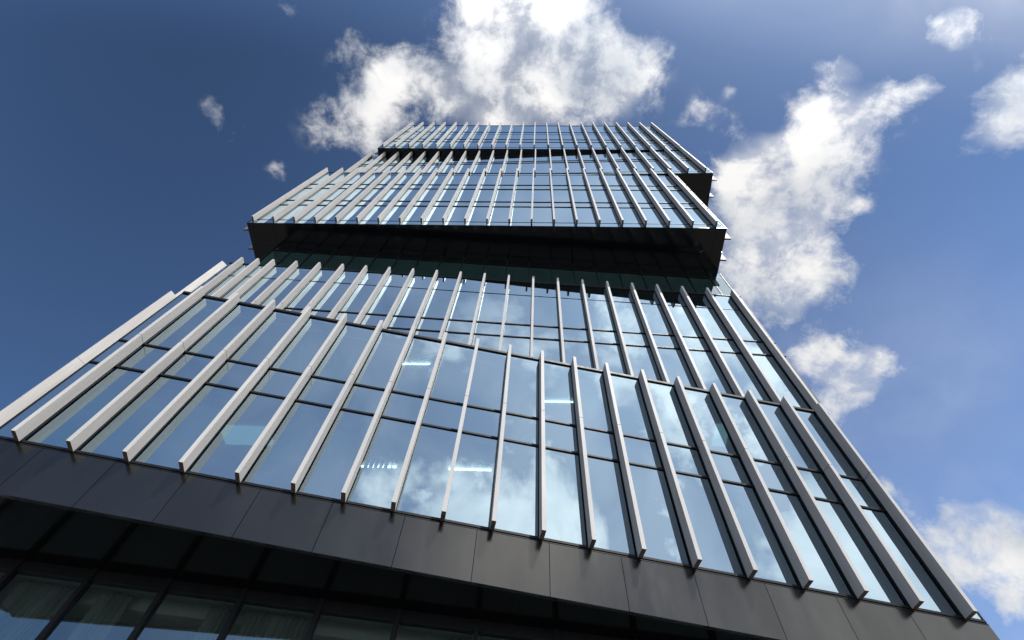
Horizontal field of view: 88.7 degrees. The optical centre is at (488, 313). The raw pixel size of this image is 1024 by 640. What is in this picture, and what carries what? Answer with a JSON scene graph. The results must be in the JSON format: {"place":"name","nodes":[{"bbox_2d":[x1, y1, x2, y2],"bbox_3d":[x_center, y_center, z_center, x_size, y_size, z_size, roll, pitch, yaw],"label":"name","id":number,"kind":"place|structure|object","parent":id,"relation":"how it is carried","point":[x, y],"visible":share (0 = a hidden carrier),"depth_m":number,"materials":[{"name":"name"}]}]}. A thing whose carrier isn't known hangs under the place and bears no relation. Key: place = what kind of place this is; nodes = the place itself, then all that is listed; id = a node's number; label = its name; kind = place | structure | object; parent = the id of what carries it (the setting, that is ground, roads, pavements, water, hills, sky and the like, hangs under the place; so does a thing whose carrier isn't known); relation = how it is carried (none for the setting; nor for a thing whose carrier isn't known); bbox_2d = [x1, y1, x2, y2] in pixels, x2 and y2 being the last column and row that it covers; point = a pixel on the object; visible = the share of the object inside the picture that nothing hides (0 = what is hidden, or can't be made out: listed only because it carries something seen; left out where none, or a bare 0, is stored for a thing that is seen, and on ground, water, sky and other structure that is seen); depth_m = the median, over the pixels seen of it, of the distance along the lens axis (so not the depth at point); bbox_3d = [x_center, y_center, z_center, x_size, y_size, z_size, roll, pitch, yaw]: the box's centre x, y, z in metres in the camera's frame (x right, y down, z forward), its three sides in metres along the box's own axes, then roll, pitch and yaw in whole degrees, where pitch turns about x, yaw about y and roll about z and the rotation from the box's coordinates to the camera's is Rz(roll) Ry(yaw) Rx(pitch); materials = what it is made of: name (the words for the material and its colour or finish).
{"place":"outdoors","nodes":[
{"label":"outdoors","id":0,"kind":"place"},
{"bbox_2d":[0,0,1023,639],"label":"sky","id":1,"kind":"structure","parent":0,"point":[865,158],"materials":[{"name":"blue"}]},
{"label":"pavement","id":2,"kind":"structure","parent":0,"visible":0},
{"bbox_2d":[0,122,999,639],"bbox_3d":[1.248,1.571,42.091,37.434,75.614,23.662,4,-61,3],"label":"office tower","id":3,"kind":"structure","parent":2,"relation":"on","point":[474,382],"depth_m":16.66,"materials":[{"name":"glass"}]},
{"bbox_2d":[0,581,76,639],"bbox_3d":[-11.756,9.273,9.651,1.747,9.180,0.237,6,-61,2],"label":"curtain","id":4,"kind":"object","parent":3,"relation":"hanging from","point":[29,610],"visible":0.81,"depth_m":13.11,"materials":[{"name":"grey fabric"}]},
{"bbox_2d":[66,592,134,639],"bbox_3d":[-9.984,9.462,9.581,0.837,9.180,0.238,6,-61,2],"label":"curtain","id":5,"kind":"object","parent":3,"relation":"hanging from","point":[101,617],"visible":1,"depth_m":13.05,"materials":[{"name":"grey fabric"}]},
{"bbox_2d":[192,606,231,639],"bbox_3d":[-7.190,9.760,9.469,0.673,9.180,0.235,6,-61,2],"label":"curtain","id":6,"kind":"object","parent":3,"relation":"hanging from","point":[213,623],"visible":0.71,"depth_m":13.12,"materials":[{"name":"grey fabric"}]},
{"bbox_2d":[234,611,310,639],"bbox_3d":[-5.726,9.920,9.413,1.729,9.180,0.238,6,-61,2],"label":"curtain","id":7,"kind":"object","parent":3,"relation":"hanging from","point":[256,625],"visible":0.98,"depth_m":13.15,"materials":[{"name":"grey fabric"}]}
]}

